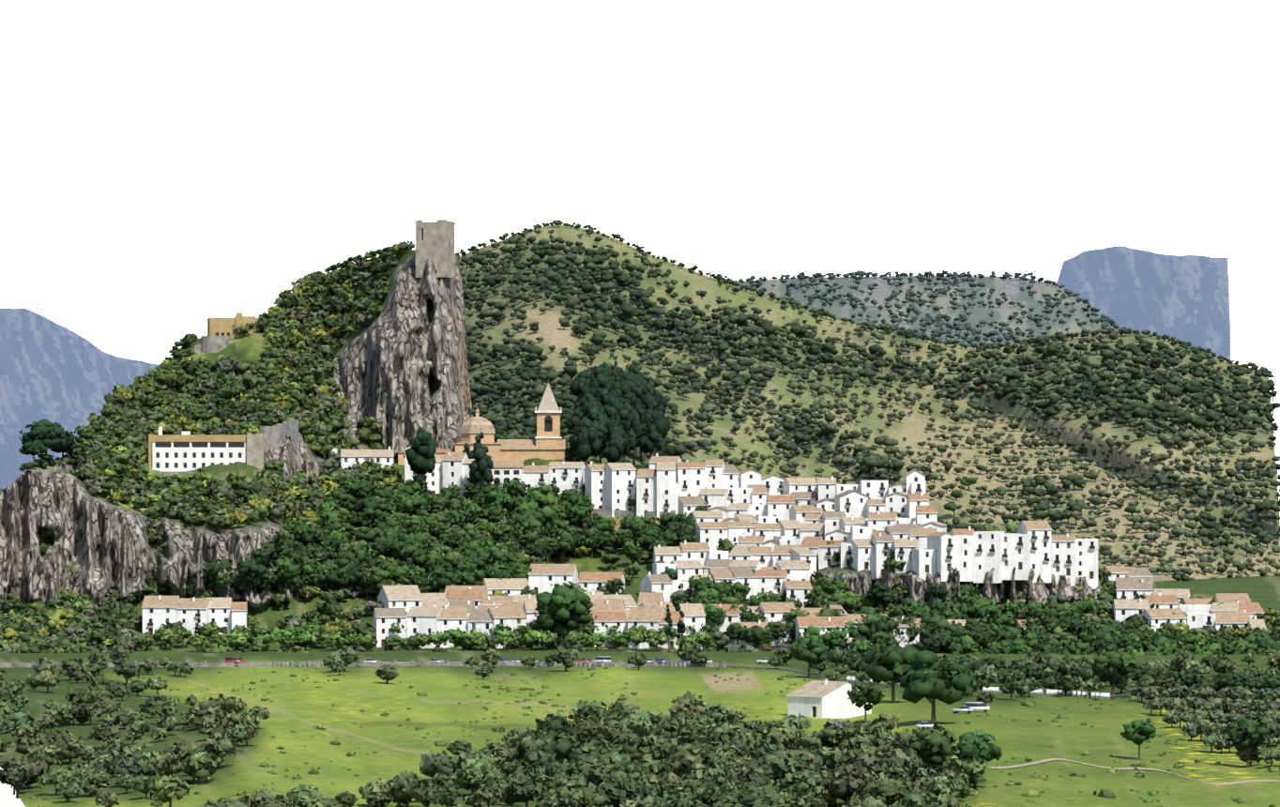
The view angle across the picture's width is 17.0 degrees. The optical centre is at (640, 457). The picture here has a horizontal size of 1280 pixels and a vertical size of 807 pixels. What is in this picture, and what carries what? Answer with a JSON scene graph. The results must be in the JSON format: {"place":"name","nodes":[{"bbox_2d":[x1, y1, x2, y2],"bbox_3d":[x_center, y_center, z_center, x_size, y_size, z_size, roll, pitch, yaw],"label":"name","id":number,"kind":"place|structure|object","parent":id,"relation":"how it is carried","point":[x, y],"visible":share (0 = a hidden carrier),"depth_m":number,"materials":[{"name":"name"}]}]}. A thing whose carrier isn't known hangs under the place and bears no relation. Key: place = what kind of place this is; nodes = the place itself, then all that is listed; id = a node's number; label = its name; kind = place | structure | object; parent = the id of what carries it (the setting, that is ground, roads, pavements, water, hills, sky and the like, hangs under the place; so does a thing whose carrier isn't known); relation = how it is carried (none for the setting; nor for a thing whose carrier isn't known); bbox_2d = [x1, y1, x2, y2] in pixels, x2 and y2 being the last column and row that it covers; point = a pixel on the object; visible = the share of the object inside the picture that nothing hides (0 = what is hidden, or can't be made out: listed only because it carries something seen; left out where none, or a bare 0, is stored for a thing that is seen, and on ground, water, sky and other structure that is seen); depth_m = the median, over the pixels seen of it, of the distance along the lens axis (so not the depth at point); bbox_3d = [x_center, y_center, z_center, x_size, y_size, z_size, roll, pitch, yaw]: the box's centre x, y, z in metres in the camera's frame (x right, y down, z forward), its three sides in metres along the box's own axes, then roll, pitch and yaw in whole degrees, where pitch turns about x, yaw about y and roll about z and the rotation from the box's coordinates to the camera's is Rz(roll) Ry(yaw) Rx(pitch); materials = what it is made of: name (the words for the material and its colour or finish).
{"place":"outdoors","nodes":[
{"label":"outdoors","id":0,"kind":"place"},
{"bbox_2d":[0,245,1230,488],"bbox_3d":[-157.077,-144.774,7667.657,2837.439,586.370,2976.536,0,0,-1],"label":"mountains","id":1,"kind":"structure","parent":0,"point":[53,372],"depth_m":7947.63,"materials":[{"name":"blue stone"}]},
{"bbox_2d":[0,488,1279,806],"bbox_3d":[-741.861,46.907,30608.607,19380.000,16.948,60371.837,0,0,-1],"label":"ground","id":2,"kind":"structure","parent":0,"point":[298,707],"depth_m":875.86,"materials":[{"name":"green plant"}]},
{"bbox_2d":[225,656,244,663],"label":"van","id":3,"kind":"object","parent":2,"relation":"on","point":[235,660],"visible":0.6,"depth_m":1105.64,"materials":[{"name":"red paint"}]},
{"bbox_2d":[363,658,380,661],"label":"car","id":4,"kind":"object","parent":2,"relation":"on","point":[370,660],"visible":0.44,"depth_m":1102.28,"materials":[{"name":"white paint"}]},
{"bbox_2d":[427,658,443,661],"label":"car","id":5,"kind":"object","parent":2,"relation":"on","point":[434,660],"visible":0.35,"depth_m":1102.03,"materials":[{"name":"grey paint"}]},
{"bbox_2d":[0,249,1105,650],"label":"crag","id":6,"kind":"object","parent":2,"relation":"on","point":[396,353],"depth_m":1261.52,"materials":[{"name":"grey stone"}]},
{"bbox_2d":[23,219,667,541],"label":"historic buildings","id":7,"kind":"structure","parent":6,"relation":"on","point":[185,452],"depth_m":1405.55,"materials":[{"name":"stone"}]},
{"bbox_2d":[0,240,1279,653],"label":"crag hill trees","id":8,"kind":"object","parent":6,"relation":"on","point":[84,623],"visible":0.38,"depth_m":1313.15,"materials":[{"name":"green plant"}]},
{"bbox_2d":[576,657,592,661],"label":"car","id":9,"kind":"object","parent":2,"relation":"on","point":[586,659],"visible":0.46,"depth_m":1104.03,"materials":[{"name":"red paint"}]},
{"bbox_2d":[592,655,611,663],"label":"van","id":10,"kind":"object","parent":2,"relation":"on","point":[599,659],"visible":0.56,"depth_m":1101.85,"materials":[{"name":"grey paint"}]},
{"bbox_2d":[0,643,1279,806],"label":"trees","id":11,"kind":"object","parent":2,"relation":"on","point":[881,766],"visible":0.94,"depth_m":741.46,"materials":[{"name":"green plant"}]},
{"bbox_2d":[0,659,1279,785],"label":"road and walls","id":12,"kind":"structure","parent":2,"relation":"on","point":[412,662],"depth_m":1089.01,"materials":[{"name":"stone"}]},
{"bbox_2d":[18,360,1279,788],"bbox_3d":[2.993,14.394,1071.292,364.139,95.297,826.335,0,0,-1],"label":"village trees","id":13,"kind":"object","parent":2,"relation":"on","point":[616,415],"visible":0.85,"depth_m":1228.59,"materials":[{"name":"green plant"}]},
{"bbox_2d":[655,657,669,663],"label":"car","id":14,"kind":"object","parent":2,"relation":"on","point":[659,660],"visible":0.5,"depth_m":1103.27,"materials":[{"name":"blue paint"}]},
{"bbox_2d":[141,446,1266,718],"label":"village houses","id":15,"kind":"structure","parent":2,"relation":"on","point":[761,524],"depth_m":1249.75,"materials":[{"name":"paint"}]},
{"bbox_2d":[755,657,769,663],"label":"car","id":16,"kind":"object","parent":2,"relation":"on","point":[764,660],"visible":0.62,"depth_m":1105.57,"materials":[{"name":"white paint"}]},
{"bbox_2d":[764,645,776,651],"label":"car","id":17,"kind":"object","parent":2,"relation":"on","point":[769,648],"visible":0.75,"depth_m":1182.30,"materials":[{"name":"red paint"}]},
{"bbox_2d":[776,644,792,651],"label":"car","id":18,"kind":"object","parent":2,"relation":"on","point":[778,647],"visible":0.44,"depth_m":1176.49,"materials":[{"name":"red paint"}]},
{"bbox_2d":[914,721,933,729],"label":"car","id":19,"kind":"object","parent":2,"relation":"on","point":[921,724],"visible":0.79,"depth_m":808.48,"materials":[{"name":"white paint"}]},
{"bbox_2d":[951,705,973,713],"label":"car","id":20,"kind":"object","parent":2,"relation":"on","point":[965,708],"visible":1,"depth_m":861.15,"materials":[{"name":"grey paint"}]},
{"bbox_2d":[964,701,990,712],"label":"van","id":21,"kind":"object","parent":2,"relation":"on","point":[979,706],"visible":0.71,"depth_m":866.63,"materials":[{"name":"white paint"}]},
{"bbox_2d":[0,0,1279,806],"label":"sky","id":22,"kind":"structure","parent":0,"point":[168,167],"materials":[{"name":"white"}]},
{"bbox_2d":[458,224,1279,581],"bbox_3d":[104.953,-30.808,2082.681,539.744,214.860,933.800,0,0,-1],"label":"hill","id":23,"kind":"structure","parent":0,"point":[551,331],"depth_m":2170.01,"materials":[{"name":"green plant"}]},
{"bbox_2d":[455,219,1279,582],"bbox_3d":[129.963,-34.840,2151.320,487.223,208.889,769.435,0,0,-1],"label":"hill trees","id":24,"kind":"object","parent":23,"relation":"on","point":[723,340],"visible":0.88,"depth_m":2189.97,"materials":[{"name":"green plant"}]},
{"bbox_2d":[736,274,1120,349],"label":"ridge","id":25,"kind":"structure","parent":0,"point":[1007,286],"depth_m":3469.22,"materials":[{"name":"grey stone"}]},
{"bbox_2d":[717,270,1126,349],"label":"ridge trees","id":26,"kind":"object","parent":25,"relation":"on","point":[956,326],"visible":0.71,"depth_m":3468.42,"materials":[{"name":"green plant"}]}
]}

